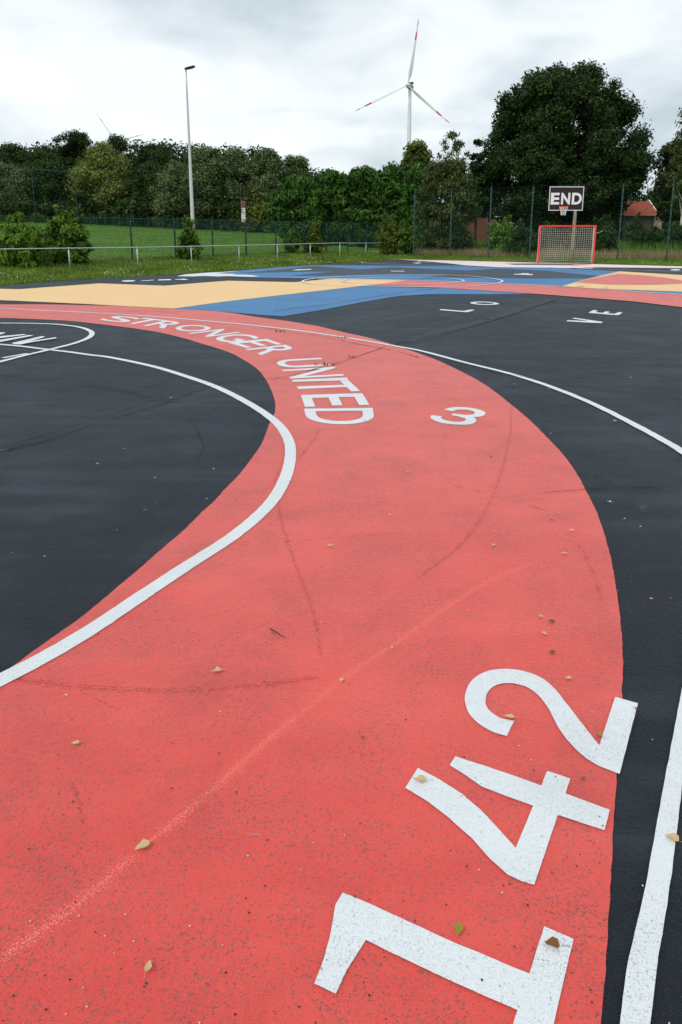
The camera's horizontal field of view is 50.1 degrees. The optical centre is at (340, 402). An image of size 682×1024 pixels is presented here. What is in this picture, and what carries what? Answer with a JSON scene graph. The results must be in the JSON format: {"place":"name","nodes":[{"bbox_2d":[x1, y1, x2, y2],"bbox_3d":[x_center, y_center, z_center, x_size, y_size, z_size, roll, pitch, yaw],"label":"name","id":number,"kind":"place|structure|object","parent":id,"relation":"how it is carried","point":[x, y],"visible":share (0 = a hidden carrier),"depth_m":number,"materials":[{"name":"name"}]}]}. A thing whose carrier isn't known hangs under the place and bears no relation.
{"place":"outdoors","nodes":[
{"label":"outdoors","id":0,"kind":"place"},
{"bbox_2d":[0,222,679,284],"bbox_3d":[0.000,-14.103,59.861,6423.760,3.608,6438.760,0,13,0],"label":"ground","id":1,"kind":"structure","parent":0,"point":[373,250],"depth_m":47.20,"materials":[{"name":"green plant"}]},
{"bbox_2d":[0,202,5,217],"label":"shrub","id":2,"kind":"object","parent":1,"relation":"on","point":[1,212],"visible":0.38,"depth_m":87.55,"materials":[{"name":"green plant"}]},
{"bbox_2d":[0,141,29,175],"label":"tree","id":3,"kind":"object","parent":1,"relation":"on","point":[15,153],"visible":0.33,"depth_m":97.76,"materials":[{"name":"green plant"}]},
{"bbox_2d":[0,161,31,210],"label":"tree","id":4,"kind":"object","parent":1,"relation":"on","point":[12,173],"visible":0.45,"depth_m":88.80,"materials":[{"name":"green plant"}]},
{"bbox_2d":[0,211,57,268],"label":"shrub","id":5,"kind":"object","parent":1,"relation":"on","point":[19,234],"visible":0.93,"depth_m":30.77,"materials":[{"name":"green plant"}]},
{"bbox_2d":[2,183,55,222],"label":"shrub","id":6,"kind":"object","parent":1,"relation":"on","point":[41,208],"visible":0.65,"depth_m":84.95,"materials":[{"name":"green plant"}]},
{"bbox_2d":[0,166,77,215],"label":"ball fence","id":7,"kind":"object","parent":1,"relation":"on","point":[34,204],"visible":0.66,"depth_m":82.66,"materials":[{"name":"green metal"}]},
{"bbox_2d":[18,145,61,169],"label":"tree","id":8,"kind":"object","parent":1,"relation":"on","point":[35,154],"visible":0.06,"depth_m":97.15,"materials":[{"name":"green plant"}]},
{"bbox_2d":[10,157,72,205],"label":"tree","id":9,"kind":"object","parent":1,"relation":"on","point":[58,196],"visible":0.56,"depth_m":88.42,"materials":[{"name":"green plant"}]},
{"bbox_2d":[0,213,92,223],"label":"field margin weeds","id":10,"kind":"object","parent":1,"relation":"on","point":[1,218],"visible":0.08,"depth_m":82.09,"materials":[{"name":"green plant"}]},
{"bbox_2d":[43,204,94,264],"bbox_3d":[-12.512,-7.560,33.478,2.279,2.978,2.148,-4,14,-17],"label":"shrub","id":11,"kind":"object","parent":1,"relation":"on","point":[70,228],"visible":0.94,"depth_m":32.96,"materials":[{"name":"green plant"}]},
{"bbox_2d":[50,128,100,183],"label":"oak tree","id":12,"kind":"object","parent":1,"relation":"on","point":[73,148],"visible":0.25,"depth_m":101.38,"materials":[{"name":"green plant"}]},
{"bbox_2d":[52,190,113,224],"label":"shrub","id":13,"kind":"object","parent":1,"relation":"on","point":[85,205],"visible":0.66,"depth_m":85.53,"materials":[{"name":"green plant"}]},
{"bbox_2d":[60,139,135,222],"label":"tree","id":14,"kind":"object","parent":1,"relation":"on","point":[110,174],"visible":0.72,"depth_m":87.13,"materials":[{"name":"green plant"}]},
{"bbox_2d":[96,113,142,138],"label":"wind turbine","id":15,"kind":"object","parent":1,"relation":"on","point":[111,134],"visible":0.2,"depth_m":1085.18,"materials":[{"name":"white paint"}]},
{"bbox_2d":[106,133,137,176],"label":"oak tree","id":16,"kind":"object","parent":1,"relation":"on","point":[118,143],"visible":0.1,"depth_m":103.64,"materials":[{"name":"green plant"}]},
{"bbox_2d":[108,176,161,226],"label":"shrub","id":17,"kind":"object","parent":1,"relation":"on","point":[128,207],"visible":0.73,"depth_m":85.28,"materials":[{"name":"green plant"}]},
{"bbox_2d":[116,158,169,225],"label":"tree","id":18,"kind":"object","parent":1,"relation":"on","point":[145,174],"visible":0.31,"depth_m":86.54,"materials":[{"name":"green plant"}]},
{"bbox_2d":[122,141,175,180],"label":"oak tree","id":19,"kind":"object","parent":1,"relation":"on","point":[152,152],"visible":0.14,"depth_m":97.80,"materials":[{"name":"green plant"}]},
{"bbox_2d":[0,138,339,189],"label":"distant wood","id":20,"kind":"object","parent":1,"relation":"on","point":[176,153],"visible":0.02,"depth_m":110.78,"materials":[{"name":"green plant"}]},
{"bbox_2d":[75,213,267,232],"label":"fence","id":21,"kind":"object","parent":1,"relation":"on","point":[90,222],"visible":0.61,"depth_m":81.56,"materials":[{"name":"green metal"}]},
{"bbox_2d":[144,155,212,227],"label":"tree","id":22,"kind":"object","parent":1,"relation":"on","point":[176,183],"visible":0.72,"depth_m":84.65,"materials":[{"name":"green plant"}]},
{"bbox_2d":[160,195,205,228],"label":"shrub","id":23,"kind":"object","parent":1,"relation":"on","point":[178,216],"visible":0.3,"depth_m":84.54,"materials":[{"name":"green plant"}]},
{"bbox_2d":[175,215,203,260],"bbox_3d":[-8.138,-8.713,39.027,1.594,2.631,1.471,0,13,0],"label":"shrub","id":24,"kind":"object","parent":1,"relation":"on","point":[187,237],"visible":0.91,"depth_m":38.83,"materials":[{"name":"green plant"}]},
{"bbox_2d":[184,65,194,233],"bbox_3d":[-8.292,-13.428,41.024,0.623,10.224,0.400,0,13,0],"label":"lamp post","id":25,"kind":"object","parent":1,"relation":"on","point":[190,168],"visible":0.77,"depth_m":40.87,"materials":[{"name":"grey metal"}]},
{"bbox_2d":[0,242,383,269],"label":"railing","id":26,"kind":"object","parent":1,"relation":"on","point":[68,248],"visible":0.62,"depth_m":34.22,"materials":[{"name":"metal"}]},
{"bbox_2d":[0,215,398,260],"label":"fence","id":27,"kind":"object","parent":1,"relation":"on","point":[269,241],"visible":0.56,"depth_m":43.09,"materials":[{"name":"green metal"}]},
{"bbox_2d":[0,255,404,277],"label":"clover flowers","id":28,"kind":"object","parent":1,"relation":"on","point":[176,269],"visible":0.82,"depth_m":31.64,"materials":[{"name":"white plant"}]},
{"bbox_2d":[184,143,236,229],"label":"tree","id":29,"kind":"object","parent":1,"relation":"on","point":[206,160],"visible":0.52,"depth_m":86.28,"materials":[{"name":"green plant"}]},
{"bbox_2d":[199,167,242,230],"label":"shrub","id":30,"kind":"object","parent":1,"relation":"on","point":[226,208],"visible":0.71,"depth_m":86.28,"materials":[{"name":"green plant"}]},
{"bbox_2d":[0,250,470,285],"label":"verge grass","id":31,"kind":"structure","parent":1,"relation":"on","point":[233,265],"depth_m":35.74,"materials":[{"name":"green plant"}]},
{"bbox_2d":[241,202,245,254],"bbox_3d":[-5.962,-10.673,44.783,0.240,3.210,0.102,0,13,0],"label":"sign","id":32,"kind":"object","parent":1,"relation":"on","point":[243,211],"visible":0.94,"depth_m":44.52,"materials":[{"name":"metal"}]},
{"bbox_2d":[220,144,268,214],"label":"tree","id":33,"kind":"object","parent":1,"relation":"on","point":[235,180],"visible":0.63,"depth_m":88.34,"materials":[{"name":"green plant"}]},
{"bbox_2d":[235,187,276,232],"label":"shrub","id":34,"kind":"object","parent":1,"relation":"on","point":[256,211],"visible":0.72,"depth_m":84.52,"materials":[{"name":"green plant"}]},
{"bbox_2d":[245,147,289,220],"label":"tree","id":35,"kind":"object","parent":1,"relation":"on","point":[267,165],"visible":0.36,"depth_m":88.60,"materials":[{"name":"green plant"}]},
{"bbox_2d":[283,224,301,253],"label":"shrub","id":36,"kind":"object","parent":1,"relation":"on","point":[294,237],"visible":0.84,"depth_m":48.60,"materials":[{"name":"green plant"}]},
{"bbox_2d":[263,172,326,244],"bbox_3d":[-3.864,-16.108,61.908,5.448,6.575,5.474,0,13,0],"label":"robinia tree","id":37,"kind":"object","parent":1,"relation":"on","point":[295,200],"visible":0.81,"depth_m":60.49,"materials":[{"name":"green plant"}]},
{"bbox_2d":[282,154,315,180],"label":"tree","id":38,"kind":"object","parent":1,"relation":"on","point":[295,165],"visible":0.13,"depth_m":90.63,"materials":[{"name":"green plant"}]},
{"bbox_2d":[305,221,325,253],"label":"shrub","id":39,"kind":"object","parent":1,"relation":"on","point":[313,235],"visible":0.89,"depth_m":49.51,"materials":[{"name":"green plant"}]},
{"bbox_2d":[314,168,357,245],"bbox_3d":[-0.795,-16.899,64.066,5.075,7.041,4.485,0,13,0],"label":"robinia tree","id":40,"kind":"object","parent":1,"relation":"on","point":[330,181],"visible":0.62,"depth_m":62.79,"materials":[{"name":"green plant"}]},
{"bbox_2d":[0,259,681,1023],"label":"court","id":41,"kind":"object","parent":1,"relation":"on","point":[450,603],"visible":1,"depth_m":2.93,"materials":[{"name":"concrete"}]},
{"bbox_2d":[135,836,156,849],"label":"fallen leaf","id":42,"kind":"object","parent":41,"relation":"on","point":[143,843],"visible":1,"depth_m":1.96,"materials":[{"name":"beige plant"}]},
{"bbox_2d":[144,960,151,977],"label":"fallen leaf","id":43,"kind":"object","parent":41,"relation":"on","point":[148,966],"visible":1,"depth_m":1.64,"materials":[{"name":"beige plant"}]},
{"bbox_2d":[1,372,674,1023],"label":"grit","id":44,"kind":"object","parent":41,"relation":"on","point":[313,842],"visible":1,"depth_m":1.77,"materials":[{"name":"gravel"}]},
{"bbox_2d":[0,258,681,285],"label":"edge grass","id":45,"kind":"structure","parent":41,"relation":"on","point":[48,280],"depth_m":34.05,"materials":[{"name":"green plant"}]},
{"bbox_2d":[412,774,433,780],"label":"fallen leaf","id":46,"kind":"object","parent":41,"relation":"on","point":[420,777],"visible":1,"depth_m":2.20,"materials":[{"name":"beige plant"}]},
{"bbox_2d":[453,917,462,935],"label":"fallen leaf","id":47,"kind":"object","parent":41,"relation":"on","point":[458,926],"visible":1,"depth_m":1.73,"materials":[{"name":"plant"}]},
{"bbox_2d":[505,714,520,717],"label":"fallen leaf","id":48,"kind":"object","parent":41,"relation":"on","point":[509,715],"visible":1,"depth_m":2.49,"materials":[{"name":"beige plant"}]},
{"bbox_2d":[544,936,569,947],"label":"fallen leaf","id":49,"kind":"object","parent":41,"relation":"on","point":[553,941],"visible":1,"depth_m":1.69,"materials":[{"name":"brown plant"}]},
{"bbox_2d":[537,225,601,263],"bbox_3d":[12.271,-8.534,39.372,3.238,2.010,1.248,3,13,11],"label":"goal","id":50,"kind":"object","parent":41,"relation":"on","point":[574,226],"visible":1,"depth_m":39.48,"materials":[{"name":"red paint"}]},
{"bbox_2d":[666,833,681,841],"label":"fallen leaf","id":51,"kind":"object","parent":41,"relation":"on","point":[674,836],"visible":1,"depth_m":1.99,"materials":[{"name":"beige plant"}]},
{"bbox_2d":[335,164,378,246],"bbox_3d":[1.962,-16.566,63.069,4.636,7.652,4.803,-12,18,-43],"label":"robinia tree","id":52,"kind":"object","parent":1,"relation":"on","point":[355,190],"visible":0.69,"depth_m":61.55,"materials":[{"name":"green plant"}]},
{"bbox_2d":[365,160,405,247],"bbox_3d":[4.199,-16.356,61.937,4.364,8.067,4.240,0,13,0],"label":"robinia tree","id":53,"kind":"object","parent":1,"relation":"on","point":[388,184],"visible":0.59,"depth_m":60.69,"materials":[{"name":"green plant"}]},
{"bbox_2d":[375,212,398,254],"bbox_3d":[3.178,-11.143,48.784,1.640,3.177,1.699,9,16,33],"label":"shrub","id":54,"kind":"object","parent":1,"relation":"on","point":[389,234],"visible":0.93,"depth_m":48.49,"materials":[{"name":"green plant"}]},
{"bbox_2d":[356,19,448,142],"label":"wind turbine","id":55,"kind":"object","parent":1,"relation":"on","point":[409,85],"visible":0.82,"depth_m":525.15,"materials":[{"name":"white paint"}]},
{"bbox_2d":[396,218,417,254],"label":"shrub","id":56,"kind":"object","parent":1,"relation":"on","point":[405,241],"visible":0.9,"depth_m":48.46,"materials":[{"name":"green plant"}]},
{"bbox_2d":[397,162,438,240],"bbox_3d":[6.343,-15.752,59.981,3.554,7.670,3.591,11,17,39],"label":"robinia tree","id":57,"kind":"object","parent":1,"relation":"on","point":[407,203],"visible":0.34,"depth_m":59.06,"materials":[{"name":"green plant"}]},
{"bbox_2d":[400,138,435,182],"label":"tree","id":58,"kind":"object","parent":1,"relation":"on","point":[416,151],"visible":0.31,"depth_m":75.38,"materials":[{"name":"green plant"}]},
{"bbox_2d":[410,157,480,251],"bbox_3d":[7.326,-13.665,51.315,4.936,6.948,4.914,0,13,0],"label":"birch tree","id":59,"kind":"object","parent":1,"relation":"on","point":[442,178],"visible":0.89,"depth_m":50.15,"materials":[{"name":"green plant"}]},
{"bbox_2d":[434,129,469,198],"bbox_3d":[7.962,-15.206,52.844,2.635,8.653,2.438,0,13,0],"label":"birch tree","id":60,"kind":"object","parent":1,"relation":"on","point":[456,144],"visible":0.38,"depth_m":52.26,"materials":[{"name":"green plant"}]},
{"bbox_2d":[465,138,489,241],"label":"pine tree","id":61,"kind":"object","parent":1,"relation":"on","point":[476,166],"visible":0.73,"depth_m":66.66,"materials":[{"name":"green plant"}]},
{"bbox_2d":[464,209,494,241],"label":"red house","id":62,"kind":"structure","parent":1,"relation":"on","point":[483,221],"depth_m":81.73,"materials":[{"name":"brick"}]},
{"bbox_2d":[481,215,513,251],"bbox_3d":[10.883,-11.238,49.691,2.305,3.141,2.315,-6,14,-25],"label":"shrub","id":63,"kind":"object","parent":1,"relation":"on","point":[505,234],"visible":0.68,"depth_m":49.27,"materials":[{"name":"green plant"}]},
{"bbox_2d":[336,181,679,239],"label":"background hedgerow","id":64,"kind":"object","parent":1,"relation":"on","point":[650,193],"visible":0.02,"depth_m":87.22,"materials":[{"name":"green plant"}]},
{"bbox_2d":[357,253,681,264],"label":"verge grass","id":65,"kind":"structure","parent":1,"relation":"on","point":[541,259],"depth_m":42.21,"materials":[{"name":"green plant"}]},
{"bbox_2d":[501,218,542,256],"bbox_3d":[11.495,-10.152,45.742,2.442,2.893,2.295,-7,15,-29],"label":"shrub","id":66,"kind":"object","parent":1,"relation":"on","point":[523,238],"visible":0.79,"depth_m":45.41,"materials":[{"name":"green plant"}]},
{"bbox_2d":[392,239,681,254],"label":"tall weeds","id":67,"kind":"object","parent":1,"relation":"on","point":[675,248],"visible":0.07,"depth_m":47.36,"materials":[{"name":"green plant"}]},
{"bbox_2d":[413,182,681,259],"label":"tall fence","id":68,"kind":"object","parent":1,"relation":"on","point":[530,237],"visible":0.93,"depth_m":42.23,"materials":[{"name":"green metal"}]},
{"bbox_2d":[535,219,565,250],"bbox_3d":[14.440,-11.313,50.678,3.062,2.802,2.842,0,13,0],"label":"shrub","id":69,"kind":"object","parent":1,"relation":"on","point":[555,238],"visible":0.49,"depth_m":50.41,"materials":[{"name":"green plant"}]},
{"bbox_2d":[467,58,657,232],"bbox_3d":[20.431,-23.220,68.318,17.594,16.750,15.910,0,13,0],"label":"oak tree","id":70,"kind":"object","parent":1,"relation":"on","point":[539,151],"visible":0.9,"depth_m":64.46,"materials":[{"name":"green plant"}]},
{"bbox_2d":[548,186,583,261],"bbox_3d":[12.208,-9.451,39.068,2.301,4.037,1.127,-10,16,-36],"label":"basketball hoop","id":71,"kind":"object","parent":1,"relation":"on","point":[565,198],"visible":0.99,"depth_m":38.49,"materials":[{"name":"black metal"}]},
{"bbox_2d":[561,224,592,250],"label":"shrub","id":72,"kind":"object","parent":1,"relation":"on","point":[579,239],"visible":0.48,"depth_m":48.34,"materials":[{"name":"green plant"}]},
{"bbox_2d":[587,212,617,252],"bbox_3d":[16.981,-10.639,46.866,2.126,3.121,2.190,0,13,0],"label":"shrub","id":73,"kind":"object","parent":1,"relation":"on","point":[604,220],"visible":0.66,"depth_m":46.51,"materials":[{"name":"green plant"}]},
{"bbox_2d":[624,212,644,243],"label":"shrub","id":74,"kind":"object","parent":1,"relation":"on","point":[633,226],"visible":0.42,"depth_m":54.25,"materials":[{"name":"green plant"}]},
{"bbox_2d":[620,200,661,242],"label":"brick shed","id":75,"kind":"structure","parent":1,"relation":"on","point":[632,211],"depth_m":75.84,"materials":[{"name":"ceramic"}]},
{"bbox_2d":[630,226,674,249],"bbox_3d":[20.885,-10.673,48.698,3.074,2.315,3.380,4,14,18],"label":"shrub","id":76,"kind":"object","parent":1,"relation":"on","point":[649,235],"visible":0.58,"depth_m":48.13,"materials":[{"name":"green plant"}]},
{"bbox_2d":[650,138,681,225],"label":"tree","id":77,"kind":"object","parent":1,"relation":"on","point":[664,167],"visible":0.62,"depth_m":63.13,"materials":[{"name":"green plant"}]},
{"bbox_2d":[665,107,681,224],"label":"birch tree","id":78,"kind":"object","parent":1,"relation":"on","point":[677,180],"visible":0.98,"depth_m":55.47,"materials":[{"name":"green plant"}]},
{"bbox_2d":[666,224,681,248],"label":"shrub","id":79,"kind":"object","parent":1,"relation":"on","point":[675,233],"visible":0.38,"depth_m":48.19,"materials":[{"name":"green plant"}]},
{"bbox_2d":[672,203,681,224],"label":"tree","id":80,"kind":"object","parent":1,"relation":"on","point":[677,206],"visible":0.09,"depth_m":58.39,"materials":[{"name":"green plant"}]},
{"bbox_2d":[0,0,681,226],"label":"sky","id":81,"kind":"structure","parent":0,"point":[292,77],"materials":[{"name":"white"}]},
{"bbox_2d":[275,285,642,365],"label":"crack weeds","id":82,"kind":"object","parent":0,"point":[355,356],"visible":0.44,"depth_m":11.84,"materials":[{"name":"green plant"}]},
{"bbox_2d":[396,247,681,259],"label":"dry grass","id":83,"kind":"structure","parent":0,"point":[597,254],"depth_m":44.68,"materials":[{"name":"green plant"}]}
]}

